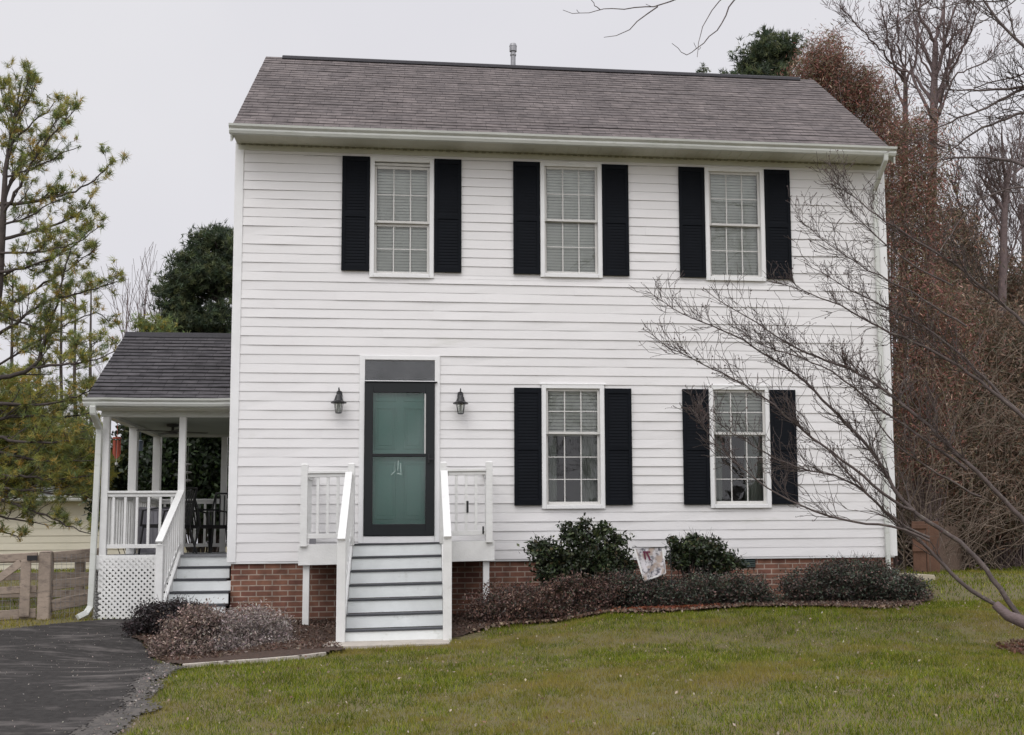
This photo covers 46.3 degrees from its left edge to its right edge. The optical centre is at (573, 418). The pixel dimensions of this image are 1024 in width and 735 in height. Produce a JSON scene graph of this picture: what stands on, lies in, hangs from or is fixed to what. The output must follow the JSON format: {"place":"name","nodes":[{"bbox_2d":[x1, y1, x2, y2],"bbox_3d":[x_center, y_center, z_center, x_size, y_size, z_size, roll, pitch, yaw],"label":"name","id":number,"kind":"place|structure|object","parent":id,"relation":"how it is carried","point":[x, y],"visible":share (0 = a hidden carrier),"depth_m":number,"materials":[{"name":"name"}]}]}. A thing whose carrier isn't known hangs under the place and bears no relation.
{"place":"outdoors","nodes":[
{"label":"outdoors","id":0,"kind":"place"},
{"bbox_2d":[0,619,163,734],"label":"driveway","id":1,"kind":"structure","parent":0,"point":[23,710],"depth_m":11.28,"materials":[{"name":"grey asphalt"}]},
{"bbox_2d":[0,625,151,730],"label":"grit","id":2,"kind":"object","parent":1,"relation":"on","point":[72,675],"visible":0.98,"depth_m":11.10,"materials":[{"name":"grey stone"}]},
{"bbox_2d":[137,507,168,552],"bbox_3d":[-6.356,1.721,18.345,0.590,0.695,0.550,0,-6,-7],"label":"storage box","id":3,"kind":"object","parent":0,"point":[154,516],"visible":0.41,"depth_m":18.09,"materials":[{"name":"grey plastic"}]},
{"bbox_2d":[0,545,1023,734],"bbox_3d":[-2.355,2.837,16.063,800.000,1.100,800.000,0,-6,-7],"label":"lawn","id":4,"kind":"structure","parent":0,"point":[622,714],"depth_m":9.83,"materials":[{"name":"plant"}]},
{"bbox_2d":[0,271,36,381],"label":"thin pine","id":5,"kind":"object","parent":4,"relation":"on","point":[6,282],"visible":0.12,"depth_m":38.92,"materials":[{"name":"green plant"}]},
{"bbox_2d":[0,552,37,619],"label":"wooden gate","id":6,"kind":"structure","parent":4,"relation":"on","point":[25,588],"depth_m":15.96,"materials":[{"name":"brown wood"}]},
{"bbox_2d":[14,299,74,421],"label":"thin pine","id":7,"kind":"object","parent":4,"relation":"on","point":[31,361],"visible":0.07,"depth_m":36.64,"materials":[{"name":"green plant"}]},
{"bbox_2d":[0,554,114,605],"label":"back fence","id":8,"kind":"object","parent":4,"relation":"on","point":[82,572],"depth_m":19.33,"materials":[{"name":"brown wood"}]},
{"bbox_2d":[0,359,122,502],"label":"young pine","id":9,"kind":"object","parent":4,"relation":"on","point":[7,391],"visible":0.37,"depth_m":20.60,"materials":[{"name":"green plant"}]},
{"bbox_2d":[41,270,87,422],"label":"thin pine","id":10,"kind":"object","parent":4,"relation":"on","point":[59,354],"visible":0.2,"depth_m":40.89,"materials":[{"name":"green plant"}]},
{"bbox_2d":[0,57,131,541],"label":"white pine","id":11,"kind":"object","parent":4,"relation":"on","point":[46,331],"visible":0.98,"depth_m":18.72,"materials":[{"name":"green plant"}]},
{"bbox_2d":[37,548,98,619],"bbox_3d":[-6.847,2.310,16.327,0.924,1.072,0.216,5,-8,-41],"label":"rail fence","id":12,"kind":"object","parent":4,"relation":"on","point":[47,603],"visible":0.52,"depth_m":16.16,"materials":[{"name":"brown wood"}]},
{"bbox_2d":[50,282,100,436],"bbox_3d":[-16.012,0.207,37.967,2.065,9.223,2.223,2,-6,-26],"label":"thin pine","id":13,"kind":"object","parent":4,"relation":"on","point":[90,335],"visible":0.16,"depth_m":38.18,"materials":[{"name":"green plant"}]},
{"bbox_2d":[66,270,111,437],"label":"thin pine","id":14,"kind":"object","parent":4,"relation":"on","point":[103,332],"visible":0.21,"depth_m":40.10,"materials":[{"name":"green plant"}]},
{"bbox_2d":[0,484,184,569],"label":"neighbour house","id":15,"kind":"structure","parent":4,"relation":"on","point":[41,537],"depth_m":28.91,"materials":[{"name":"beige"}]},
{"bbox_2d":[78,422,152,553],"bbox_3d":[-8.772,1.520,23.988,2.360,3.889,2.260,0,-6,-7],"label":"evergreen shrub","id":16,"kind":"object","parent":4,"relation":"on","point":[118,484],"visible":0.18,"depth_m":23.44,"materials":[{"name":"green plant"}]},
{"bbox_2d":[83,259,150,373],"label":"bare sapling","id":17,"kind":"object","parent":4,"relation":"on","point":[126,317],"visible":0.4,"depth_m":45.24,"materials":[{"name":"grey plant"}]},
{"bbox_2d":[68,661,188,734],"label":"gravel verge","id":18,"kind":"structure","parent":4,"relation":"on","point":[114,721],"depth_m":9.58,"materials":[{"name":"grey gravel"}]},
{"bbox_2d":[110,244,159,356],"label":"bare sapling","id":19,"kind":"object","parent":4,"relation":"on","point":[147,276],"visible":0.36,"depth_m":47.00,"materials":[{"name":"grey plant"}]},
{"bbox_2d":[135,247,164,330],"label":"bare sapling","id":20,"kind":"object","parent":4,"relation":"on","point":[147,285],"visible":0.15,"depth_m":45.81,"materials":[{"name":"grey plant"}]},
{"bbox_2d":[76,332,230,619],"bbox_3d":[-5.819,1.003,17.653,2.064,4.725,4.900,0,-6,-7],"label":"side porch","id":21,"kind":"object","parent":4,"relation":"on","point":[157,386],"visible":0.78,"depth_m":16.41,"materials":[{"name":"paint"}]},
{"bbox_2d":[113,422,121,464],"bbox_3d":[-6.553,0.349,17.148,0.114,0.663,0.120,0,-6,-7],"label":"wind chime","id":22,"kind":"object","parent":21,"relation":"hanging from","point":[117,448],"visible":0.98,"depth_m":17.13,"materials":[{"name":"metal"}]},
{"bbox_2d":[139,432,143,450],"bbox_3d":[-6.881,0.365,18.979,0.104,0.321,0.120,0,-6,-7],"label":"hanging lantern","id":23,"kind":"object","parent":21,"relation":"hanging from","point":[141,442],"visible":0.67,"depth_m":18.94,"materials":[{"name":"metal"}]},
{"bbox_2d":[138,487,197,553],"bbox_3d":[-5.856,1.488,17.313,0.654,0.969,0.612,-2,-6,11],"label":"patio chair","id":24,"kind":"object","parent":21,"relation":"on","point":[188,525],"visible":0.51,"depth_m":17.38,"materials":[{"name":"black metal"}]},
{"bbox_2d":[186,433,191,482],"bbox_3d":[-6.176,0.628,19.144,0.133,0.822,0.140,0,-6,-7],"label":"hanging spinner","id":25,"kind":"object","parent":21,"relation":"hanging from","point":[187,479],"visible":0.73,"depth_m":19.10,"materials":[{"name":"metal"}]},
{"bbox_2d":[185,490,227,552],"bbox_3d":[-5.760,1.610,18.518,0.612,0.969,0.654,-5,-8,41],"label":"patio chair","id":26,"kind":"object","parent":21,"relation":"on","point":[198,526],"visible":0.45,"depth_m":18.32,"materials":[{"name":"black metal"}]},
{"bbox_2d":[208,493,227,552],"bbox_3d":[-5.508,1.662,19.053,0.612,0.969,0.654,1,-6,-16],"label":"patio chair","id":27,"kind":"object","parent":21,"relation":"on","point":[211,520],"visible":0.29,"depth_m":19.20,"materials":[{"name":"black metal"}]},
{"bbox_2d":[116,311,190,332],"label":"evergreen sapling","id":28,"kind":"object","parent":4,"relation":"on","point":[142,324],"visible":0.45,"depth_m":27.50,"materials":[{"name":"green plant"}]},
{"bbox_2d":[122,435,228,552],"bbox_3d":[-7.264,1.209,23.306,2.850,4.432,2.774,0,-6,-7],"label":"holly tree","id":29,"kind":"object","parent":4,"relation":"on","point":[203,456],"visible":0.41,"depth_m":22.59,"materials":[{"name":"green plant"}]},
{"bbox_2d":[141,217,233,551],"bbox_3d":[-9.121,-0.633,29.851,3.240,8.958,3.553,0,-6,-7],"label":"dark pine","id":30,"kind":"object","parent":4,"relation":"on","point":[199,275],"visible":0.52,"depth_m":29.48,"materials":[{"name":"green plant"}]},
{"bbox_2d":[129,619,350,663],"bbox_3d":[-3.990,2.584,13.872,2.900,0.254,4.100,0,-6,-7],"label":"mulch bed","id":31,"kind":"object","parent":4,"relation":"on","point":[273,653],"visible":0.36,"depth_m":12.73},
{"bbox_2d":[117,591,204,637],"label":"spreading shrub","id":32,"kind":"object","parent":31,"relation":"on","point":[145,621],"visible":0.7,"depth_m":14.30,"materials":[{"name":"brown plant"}]},
{"bbox_2d":[145,596,238,659],"bbox_3d":[-4.379,2.474,13.693,1.055,0.856,1.102,0,-6,-7],"label":"spreading shrub","id":33,"kind":"object","parent":31,"relation":"on","point":[171,639],"visible":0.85,"depth_m":13.57,"materials":[{"name":"brown plant"}]},
{"bbox_2d":[178,599,306,653],"bbox_3d":[-3.813,2.499,13.814,1.468,0.800,1.147,0,-6,-7],"label":"spreading shrub","id":34,"kind":"object","parent":31,"relation":"on","point":[254,626],"visible":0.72,"depth_m":13.70,"materials":[{"name":"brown plant"}]},
{"bbox_2d":[182,652,325,668],"bbox_3d":[-3.180,2.444,12.026,1.432,0.099,0.190,2,-6,-26],"label":"bed edging","id":35,"kind":"object","parent":4,"relation":"on","point":[253,660],"visible":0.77,"depth_m":11.94,"materials":[{"name":"concrete"}]},
{"bbox_2d":[326,639,449,649],"bbox_3d":[-2.102,2.591,13.461,1.400,0.145,0.649,0,-6,-7],"label":"stair pad","id":36,"kind":"object","parent":4,"relation":"on","point":[362,644],"visible":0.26,"depth_m":13.36,"materials":[{"name":"concrete"}]},
{"bbox_2d":[298,461,494,641],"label":"front steps","id":37,"kind":"structure","parent":36,"relation":"on","point":[355,574],"depth_m":14.74,"materials":[{"name":"paint"}]},
{"bbox_2d":[134,591,938,660],"bbox_3d":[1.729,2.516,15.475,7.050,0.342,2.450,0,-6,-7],"label":"mulch bed","id":38,"kind":"object","parent":4,"relation":"on","point":[478,625],"visible":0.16,"depth_m":14.60,"materials":[{"name":"brown wood"}]},
{"bbox_2d":[456,576,568,627],"bbox_3d":[-0.755,2.353,14.834,1.481,0.853,1.038,0,-6,-7],"label":"azalea","id":39,"kind":"object","parent":38,"relation":"on","point":[512,604],"visible":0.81,"depth_m":14.66,"materials":[{"name":"brown plant"}]},
{"bbox_2d":[517,512,637,607],"bbox_3d":[0.090,1.929,15.640,1.668,1.379,1.082,0,-6,-7],"label":"holly bush","id":40,"kind":"object","parent":38,"relation":"on","point":[590,555],"visible":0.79,"depth_m":15.47,"materials":[{"name":"green plant"}]},
{"bbox_2d":[541,564,630,623],"bbox_3d":[0.165,2.237,14.950,1.284,0.846,0.957,0,-6,-7],"label":"azalea","id":41,"kind":"object","parent":38,"relation":"on","point":[581,602],"visible":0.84,"depth_m":14.80,"materials":[{"name":"brown plant"}]},
{"bbox_2d":[591,563,685,612],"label":"azalea","id":42,"kind":"object","parent":38,"relation":"on","point":[653,592],"visible":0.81,"depth_m":14.95,"materials":[{"name":"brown plant"}]},
{"bbox_2d":[632,547,672,604],"bbox_3d":[0.996,2.069,15.001,0.526,0.903,0.062,0,-6,-7],"label":"garden flag","id":43,"kind":"object","parent":38,"relation":"on","point":[651,561],"visible":0.99,"depth_m":15.02,"materials":[{"name":"white fabric"}]},
{"bbox_2d":[598,602,743,610],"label":"leaf litter","id":44,"kind":"object","parent":38,"relation":"on","point":[668,606],"visible":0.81,"depth_m":14.66,"materials":[{"name":"brown plant"}]},
{"bbox_2d":[468,601,924,635],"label":"leaf litter","id":45,"kind":"object","parent":38,"relation":"on","point":[884,605],"visible":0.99,"depth_m":14.47,"materials":[{"name":"brown plant"}]},
{"bbox_2d":[661,529,749,598],"bbox_3d":[1.749,2.005,15.964,1.195,1.110,0.857,0,-6,-7],"label":"holly bush","id":46,"kind":"object","parent":38,"relation":"on","point":[695,550],"visible":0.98,"depth_m":15.82,"materials":[{"name":"green plant"}]},
{"bbox_2d":[667,565,782,608],"bbox_3d":[1.878,2.207,15.265,1.610,0.651,0.986,0,-6,-7],"label":"azalea","id":47,"kind":"object","parent":38,"relation":"on","point":[732,589],"visible":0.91,"depth_m":15.12,"materials":[{"name":"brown plant"}]},
{"bbox_2d":[772,554,874,601],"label":"azalea","id":48,"kind":"object","parent":38,"relation":"on","point":[824,587],"visible":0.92,"depth_m":15.48,"materials":[{"name":"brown plant"}]},
{"bbox_2d":[824,550,905,596],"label":"azalea","id":49,"kind":"object","parent":38,"relation":"on","point":[868,560],"visible":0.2,"depth_m":16.44,"materials":[{"name":"green plant"}]},
{"bbox_2d":[834,553,934,600],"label":"azalea","id":50,"kind":"object","parent":38,"relation":"on","point":[909,586],"visible":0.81,"depth_m":15.65,"materials":[{"name":"green plant"}]},
{"bbox_2d":[227,43,897,619],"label":"house","id":51,"kind":"structure","parent":4,"relation":"on","point":[435,265],"depth_m":16.77,"materials":[{"name":"plastic"}]},
{"bbox_2d":[358,355,439,542],"bbox_3d":[-2.377,0.422,16.332,1.090,2.568,0.271,0,-6,-7],"label":"front door","id":52,"kind":"structure","parent":51,"relation":"in","point":[399,489],"depth_m":16.34,"materials":[{"name":"teal glass"}]},
{"bbox_2d":[356,156,450,310],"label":"window","id":53,"kind":"structure","parent":51,"relation":"in","point":[401,188],"depth_m":16.71,"materials":[{"name":"white glass"}]},
{"bbox_2d":[511,161,604,313],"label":"window","id":54,"kind":"structure","parent":51,"relation":"in","point":[570,192],"depth_m":17.01,"materials":[{"name":"white glass"}]},
{"bbox_2d":[512,375,605,521],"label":"window","id":55,"kind":"structure","parent":51,"relation":"in","point":[572,414],"depth_m":16.76,"materials":[{"name":"white glass"}]},
{"bbox_2d":[663,166,783,315],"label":"window","id":56,"kind":"structure","parent":51,"relation":"in","point":[734,196],"depth_m":17.31,"materials":[{"name":"white glass"}]},
{"bbox_2d":[673,377,784,520],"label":"window","id":57,"kind":"structure","parent":51,"relation":"in","point":[738,493],"depth_m":17.06,"materials":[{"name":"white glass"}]},
{"bbox_2d":[132,600,1023,734],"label":"fallen leaves","id":58,"kind":"object","parent":4,"relation":"on","point":[653,733],"visible":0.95,"depth_m":10.04,"materials":[{"name":"brown plant"}]},
{"bbox_2d":[696,62,729,73],"bbox_3d":[3.875,-2.995,33.578,1.335,14.502,1.565,-5,-7,36],"label":"distant treetop","id":59,"kind":"object","parent":4,"relation":"on","point":[704,69],"visible":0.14,"depth_m":34.35,"materials":[{"name":"green plant"}]},
{"bbox_2d":[719,23,810,76],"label":"tall pine","id":60,"kind":"object","parent":4,"relation":"on","point":[769,50],"visible":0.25,"depth_m":32.02,"materials":[{"name":"green plant"}]},
{"bbox_2d":[563,0,1023,628],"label":"bare tree","id":61,"kind":"object","parent":4,"relation":"on","point":[1015,616],"visible":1,"depth_m":12.30,"materials":[{"name":"grey plant"}]},
{"bbox_2d":[771,22,939,568],"bbox_3d":[6.754,-2.909,27.876,3.872,12.994,3.074,0,-6,-7],"label":"russet cedar","id":62,"kind":"object","parent":4,"relation":"on","point":[846,90],"visible":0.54,"depth_m":27.96,"materials":[{"name":"brown plant"}]},
{"bbox_2d":[822,0,947,566],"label":"budding tree","id":63,"kind":"object","parent":4,"relation":"on","point":[900,54],"visible":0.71,"depth_m":32.67,"materials":[{"name":"brown plant"}]},
{"bbox_2d":[892,389,912,566],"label":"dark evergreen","id":64,"kind":"object","parent":4,"relation":"on","point":[909,547],"visible":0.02,"depth_m":30.95,"materials":[{"name":"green plant"}]},
{"bbox_2d":[897,573,934,580],"bbox_3d":[5.684,2.672,20.150,0.647,0.139,0.597,0,-6,-7],"label":"downspout splash block","id":65,"kind":"object","parent":4,"relation":"on","point":[926,576],"visible":0.3,"depth_m":19.89,"materials":[{"name":"beige concrete"}]},
{"bbox_2d":[867,84,1007,567],"bbox_3d":[7.941,-2.015,26.615,3.838,10.939,3.326,2,-6,-26],"label":"brown cedar","id":66,"kind":"object","parent":4,"relation":"on","point":[917,277],"visible":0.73,"depth_m":26.23,"materials":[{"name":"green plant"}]},
{"bbox_2d":[911,521,964,572],"bbox_3d":[7.993,2.781,25.282,0.448,1.128,6.312,-3,-6,26],"label":"board fence","id":67,"kind":"object","parent":4,"relation":"on","point":[920,556],"visible":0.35,"depth_m":22.66,"materials":[{"name":"brown wood"}]},
{"bbox_2d":[861,0,1023,302],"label":"budding tree","id":68,"kind":"object","parent":4,"relation":"on","point":[940,96],"visible":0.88,"depth_m":31.36,"materials":[{"name":"brown plant"}]},
{"bbox_2d":[890,341,1023,569],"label":"leafless shrub","id":69,"kind":"object","parent":4,"relation":"on","point":[1000,566],"visible":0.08,"depth_m":28.23,"materials":[{"name":"beige plant"}]},
{"bbox_2d":[891,230,1023,570],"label":"leafless shrub","id":70,"kind":"object","parent":4,"relation":"on","point":[904,546],"visible":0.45,"depth_m":23.91,"materials":[{"name":"beige plant"}]},
{"bbox_2d":[895,403,1020,568],"bbox_3d":[8.875,1.753,28.230,3.711,4.476,3.950,0,-6,-7],"label":"overgrown tree","id":71,"kind":"object","parent":4,"relation":"on","point":[968,478],"visible":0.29,"depth_m":27.49,"materials":[{"name":"brown plant"}]},
{"bbox_2d":[892,262,1023,567],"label":"overgrown tree","id":72,"kind":"object","parent":4,"relation":"on","point":[987,348],"visible":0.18,"depth_m":29.53,"materials":[{"name":"brown plant"}]},
{"bbox_2d":[892,273,1023,569],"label":"leafless shrub","id":73,"kind":"object","parent":4,"relation":"on","point":[990,561],"visible":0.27,"depth_m":27.43,"materials":[{"name":"beige plant"}]},
{"bbox_2d":[894,280,1023,569],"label":"leafless shrub","id":74,"kind":"object","parent":4,"relation":"on","point":[979,532],"visible":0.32,"depth_m":26.82,"materials":[{"name":"beige plant"}]},
{"bbox_2d":[908,185,1013,320],"bbox_3d":[10.336,-1.239,32.126,3.089,10.522,4.016,0,-6,-7],"label":"overgrown tree","id":75,"kind":"object","parent":4,"relation":"on","point":[963,227],"visible":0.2,"depth_m":31.93,"materials":[{"name":"brown plant"}]},
{"bbox_2d":[938,132,1023,258],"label":"leafless tree","id":76,"kind":"object","parent":4,"relation":"on","point":[954,184],"visible":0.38,"depth_m":33.89,"materials":[{"name":"brown plant"}]},
{"bbox_2d":[943,199,1021,564],"bbox_3d":[12.251,-1.213,35.516,3.585,11.272,3.028,0,-6,-7],"label":"leafless tree","id":77,"kind":"object","parent":4,"relation":"on","point":[991,252],"visible":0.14,"depth_m":36.02,"materials":[{"name":"brown plant"}]},
{"bbox_2d":[951,386,1023,567],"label":"overgrown tree","id":78,"kind":"object","parent":4,"relation":"on","point":[1016,449],"visible":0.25,"depth_m":28.31,"materials":[{"name":"brown plant"}]},
{"bbox_2d":[952,96,1023,555],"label":"leafless tree","id":79,"kind":"object","parent":4,"relation":"on","point":[1004,224],"visible":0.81,"depth_m":31.75,"materials":[{"name":"brown plant"}]},
{"bbox_2d":[968,113,1023,288],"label":"leafless tree","id":80,"kind":"object","parent":4,"relation":"on","point":[1021,215],"visible":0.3,"depth_m":34.91,"materials":[{"name":"brown plant"}]},
{"bbox_2d":[975,234,1023,563],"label":"overgrown tree","id":81,"kind":"object","parent":4,"relation":"on","point":[1016,286],"visible":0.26,"depth_m":33.31,"materials":[{"name":"brown plant"}]},
{"bbox_2d":[977,284,1023,566],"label":"overgrown tree","id":82,"kind":"object","parent":4,"relation":"on","point":[1017,323],"visible":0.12,"depth_m":30.79,"materials":[{"name":"brown plant"}]},
{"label":"mulch bed","id":83,"kind":"structure","parent":4,"relation":"on","visible":0},
{"bbox_2d":[994,638,1023,654],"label":"leaf litter","id":84,"kind":"object","parent":83,"relation":"on","point":[1018,647],"visible":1,"depth_m":11.79,"materials":[{"name":"brown plant"}]},
{"bbox_2d":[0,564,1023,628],"bbox_3d":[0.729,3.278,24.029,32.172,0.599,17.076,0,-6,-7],"label":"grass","id":85,"kind":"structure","parent":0,"point":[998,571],"depth_m":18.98,"materials":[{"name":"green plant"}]},
{"bbox_2d":[0,0,1023,543],"label":"sky","id":86,"kind":"structure","parent":0,"point":[164,82],"materials":[{"name":"white"}]}
]}

